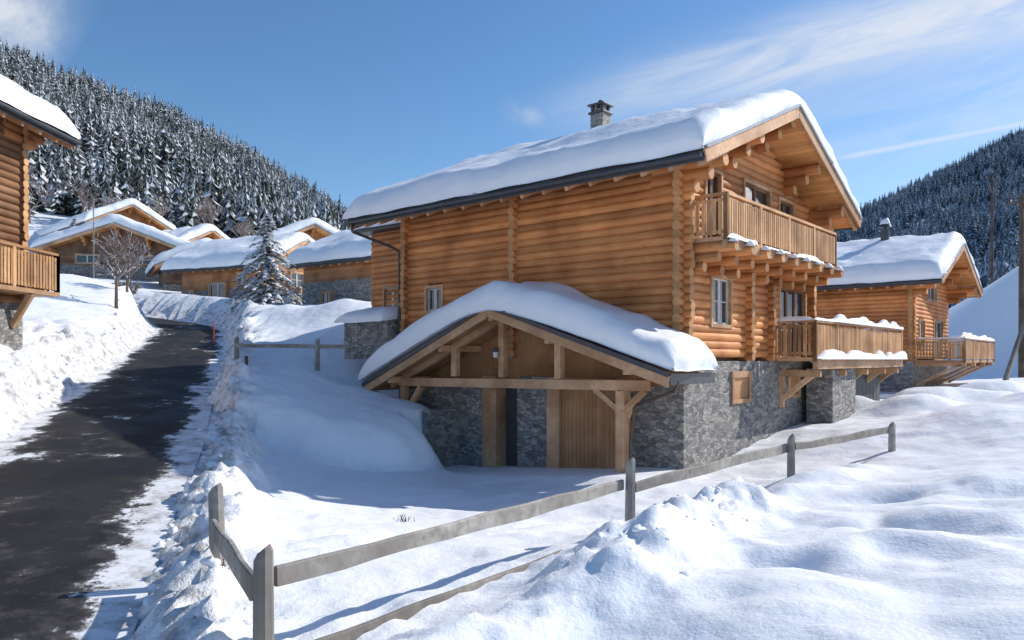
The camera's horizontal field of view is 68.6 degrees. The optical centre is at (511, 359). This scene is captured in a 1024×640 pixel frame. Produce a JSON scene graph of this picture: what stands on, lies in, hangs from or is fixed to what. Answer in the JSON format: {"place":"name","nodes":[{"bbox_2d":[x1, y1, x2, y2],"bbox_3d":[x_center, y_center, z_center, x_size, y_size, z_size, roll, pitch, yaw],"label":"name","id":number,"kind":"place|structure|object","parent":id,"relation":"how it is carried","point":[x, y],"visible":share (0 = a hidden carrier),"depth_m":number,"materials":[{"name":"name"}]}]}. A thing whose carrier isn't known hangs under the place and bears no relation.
{"place":"outdoors","nodes":[
{"label":"outdoors","id":0,"kind":"place"},
{"bbox_2d":[0,317,224,639],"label":"road","id":1,"kind":"structure","parent":0,"point":[95,477],"depth_m":12.57,"materials":[{"name":"grey asphalt"}]},
{"bbox_2d":[0,71,1023,639],"bbox_3d":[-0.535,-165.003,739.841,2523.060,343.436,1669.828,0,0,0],"label":"ground","id":2,"kind":"structure","parent":0,"point":[916,533],"depth_m":11.54,"materials":[{"name":"white snow"}]},
{"bbox_2d":[0,74,80,350],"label":"roadside chalet","id":3,"kind":"object","parent":2,"relation":"on","point":[29,121],"visible":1,"depth_m":20.78,"materials":[{"name":"wood"}]},
{"bbox_2d":[28,164,55,222],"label":"frosted bare tree","id":4,"kind":"object","parent":2,"relation":"on","point":[39,200],"visible":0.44,"depth_m":112.00,"materials":[{"name":"grey plant"}]},
{"bbox_2d":[69,218,76,226],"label":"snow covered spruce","id":5,"kind":"object","parent":2,"relation":"on","point":[74,220],"visible":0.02,"depth_m":83.92,"materials":[{"name":"white plant"}]},
{"bbox_2d":[63,175,108,212],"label":"frosted bare tree","id":6,"kind":"object","parent":2,"relation":"on","point":[82,197],"visible":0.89,"depth_m":111.43,"materials":[{"name":"grey plant"}]},
{"bbox_2d":[93,198,93,278],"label":"lamp pole","id":7,"kind":"object","parent":2,"relation":"on","point":[93,237],"visible":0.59,"depth_m":69.95,"materials":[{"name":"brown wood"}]},
{"bbox_2d":[36,198,176,236],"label":"village chalet","id":8,"kind":"object","parent":2,"relation":"on","point":[134,209],"visible":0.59,"depth_m":100.36,"materials":[{"name":"stone"}]},
{"bbox_2d":[30,214,189,281],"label":"village chalet","id":9,"kind":"object","parent":2,"relation":"on","point":[72,247],"visible":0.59,"depth_m":73.43,"materials":[{"name":"wood"}]},
{"bbox_2d":[75,253,154,265],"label":"windows","id":10,"kind":"structure","parent":9,"relation":"in","point":[79,258],"depth_m":73.50,"materials":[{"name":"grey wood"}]},
{"bbox_2d":[100,191,136,205],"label":"frosted bare tree","id":11,"kind":"object","parent":2,"relation":"on","point":[110,200],"visible":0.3,"depth_m":110.91,"materials":[{"name":"grey plant"}]},
{"bbox_2d":[91,227,155,308],"bbox_3d":[-18.673,-4.341,35.804,3.125,3.961,2.453,0,0,0],"label":"frosted bare tree","id":12,"kind":"object","parent":2,"relation":"on","point":[122,244],"visible":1,"depth_m":35.61,"materials":[{"name":"brown plant"}]},
{"bbox_2d":[114,279,142,294],"bbox_3d":[-24.180,-3.855,47.160,1.747,2.493,1.744,0,0,32],"label":"frosted bare tree","id":13,"kind":"object","parent":2,"relation":"on","point":[134,288],"visible":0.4,"depth_m":47.20,"materials":[{"name":"grey plant"}]},
{"bbox_2d":[112,250,145,292],"bbox_3d":[-20.445,-4.661,40.088,1.538,2.427,2.070,0,0,0],"label":"frosted bare tree","id":14,"kind":"object","parent":2,"relation":"on","point":[134,270],"visible":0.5,"depth_m":39.97,"materials":[{"name":"grey plant"}]},
{"bbox_2d":[146,194,169,219],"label":"frosted bare tree","id":15,"kind":"object","parent":2,"relation":"on","point":[159,208],"visible":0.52,"depth_m":106.62,"materials":[{"name":"grey plant"}]},
{"bbox_2d":[0,38,349,238],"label":"snowy conifer forest","id":16,"kind":"object","parent":2,"relation":"on","point":[241,182],"visible":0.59,"depth_m":175.39,"materials":[{"name":"green plant"}]},
{"bbox_2d":[145,238,211,291],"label":"village chalet","id":17,"kind":"object","parent":2,"relation":"on","point":[170,282],"visible":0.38,"depth_m":66.27,"materials":[{"name":"stone"}]},
{"bbox_2d":[162,223,230,241],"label":"village chalet","id":18,"kind":"object","parent":2,"relation":"on","point":[200,231],"visible":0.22,"depth_m":92.19,"materials":[{"name":"stone"}]},
{"bbox_2d":[190,195,227,224],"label":"frosted bare tree","id":19,"kind":"object","parent":2,"relation":"on","point":[201,213],"visible":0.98,"depth_m":110.59,"materials":[{"name":"grey plant"}]},
{"bbox_2d":[208,482,252,600],"bbox_3d":[-2.743,2.216,7.457,0.208,1.570,3.108,0,0,-28],"label":"roadside fence","id":20,"kind":"object","parent":2,"relation":"on","point":[222,543],"visible":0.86,"depth_m":7.83,"materials":[{"name":"grey wood"}]},
{"bbox_2d":[160,232,314,302],"bbox_3d":[-21.126,-5.707,62.325,10.489,9.215,10.398,0,0,24],"label":"village chalet","id":21,"kind":"object","parent":2,"relation":"on","point":[213,267],"visible":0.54,"depth_m":58.89,"materials":[{"name":"stone"}]},
{"bbox_2d":[185,271,303,297],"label":"windows","id":22,"kind":"structure","parent":21,"relation":"in","point":[217,289],"depth_m":58.72,"materials":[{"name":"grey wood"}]},
{"bbox_2d":[227,218,256,237],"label":"frosted bare tree","id":23,"kind":"object","parent":2,"relation":"on","point":[247,227],"visible":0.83,"depth_m":105.60,"materials":[{"name":"grey plant"}]},
{"bbox_2d":[225,213,306,314],"bbox_3d":[-14.249,-5.342,43.760,5.181,6.419,5.328,0,0,0],"label":"snow covered spruce","id":24,"kind":"object","parent":2,"relation":"on","point":[267,257],"visible":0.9,"depth_m":43.84,"materials":[{"name":"green plant"}]},
{"bbox_2d":[234,337,348,370],"bbox_3d":[-7.093,0.151,27.046,5.786,1.940,0.291,0,0,-2],"label":"field fence","id":25,"kind":"object","parent":2,"relation":"on","point":[317,346],"visible":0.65,"depth_m":26.95,"materials":[{"name":"grey wood"}]},
{"bbox_2d":[272,217,338,240],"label":"village chalet","id":26,"kind":"object","parent":2,"relation":"on","point":[315,229],"visible":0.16,"depth_m":75.48,"materials":[{"name":"stone"}]},
{"bbox_2d":[222,513,414,570],"bbox_3d":[-0.933,2.594,12.293,8.580,0.770,3.012,0,0,-40],"label":"dry grass tuft","id":27,"kind":"object","parent":2,"relation":"on","point":[393,518],"visible":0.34,"depth_m":13.14,"materials":[{"name":"beige plant"}]},
{"bbox_2d":[284,230,371,304],"bbox_3d":[-8.577,-4.403,50.149,8.406,9.205,9.816,0,0,35],"label":"stone chalet","id":28,"kind":"object","parent":2,"relation":"on","point":[336,265],"visible":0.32,"depth_m":46.78,"materials":[{"name":"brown wood"}]},
{"bbox_2d":[320,290,332,303],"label":"windows","id":29,"kind":"structure","parent":28,"relation":"in","point":[325,296],"depth_m":47.17,"materials":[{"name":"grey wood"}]},
{"bbox_2d":[291,172,850,241],"bbox_3d":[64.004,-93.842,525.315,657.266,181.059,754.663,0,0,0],"label":"distant conifer forest","id":30,"kind":"object","parent":2,"relation":"on","point":[338,208],"visible":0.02,"depth_m":196.73,"materials":[{"name":"green plant"}]},
{"bbox_2d":[253,422,895,639],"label":"wooden fence","id":31,"kind":"object","parent":2,"relation":"on","point":[268,575],"visible":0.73,"depth_m":7.89,"materials":[{"name":"grey wood"}]},
{"bbox_2d":[334,89,906,472],"bbox_3d":[3.644,-2.510,28.396,16.542,13.020,17.640,0,0,41],"label":"log chalet","id":32,"kind":"object","parent":2,"relation":"on","point":[602,292],"visible":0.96,"depth_m":21.37,"materials":[{"name":"wood"}]},
{"bbox_2d":[424,168,806,403],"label":"windows","id":33,"kind":"structure","parent":32,"relation":"in","point":[790,303],"depth_m":21.85,"materials":[{"name":"brown wood"}]},
{"bbox_2d":[810,218,994,391],"bbox_3d":[18.141,-1.753,45.077,17.162,12.106,11.039,0,0,41],"label":"neighbour chalet","id":34,"kind":"object","parent":2,"relation":"on","point":[913,286],"visible":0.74,"depth_m":38.91,"materials":[{"name":"wood"}]},
{"bbox_2d":[918,283,942,359],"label":"windows","id":35,"kind":"structure","parent":34,"relation":"in","point":[938,328],"depth_m":41.41,"materials":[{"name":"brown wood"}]},
{"bbox_2d":[834,125,1023,308],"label":"hillside conifer forest","id":36,"kind":"object","parent":2,"relation":"on","point":[967,221],"visible":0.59,"depth_m":470.82,"materials":[{"name":"green plant"}]},
{"bbox_2d":[985,173,998,283],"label":"utility pole","id":37,"kind":"object","parent":2,"relation":"on","point":[991,257],"visible":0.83,"depth_m":96.89,"materials":[{"name":"brown wood"}]},
{"bbox_2d":[986,176,1023,201],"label":"power cables","id":38,"kind":"object","parent":37,"relation":"hanging from","point":[1004,191],"visible":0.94,"depth_m":74.68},
{"bbox_2d":[1003,318,1023,379],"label":"leaning poles","id":39,"kind":"object","parent":2,"relation":"on","point":[1008,371],"visible":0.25,"depth_m":34.55,"materials":[{"name":"brown wood"}]},
{"bbox_2d":[1008,194,1023,377],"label":"utility pole","id":40,"kind":"object","parent":2,"relation":"on","point":[1021,293],"visible":0.89,"depth_m":50.88,"materials":[{"name":"brown wood"}]},
{"bbox_2d":[0,0,1023,209],"label":"sky","id":41,"kind":"structure","parent":0,"point":[357,98],"materials":[{"name":"blue"}]}
]}

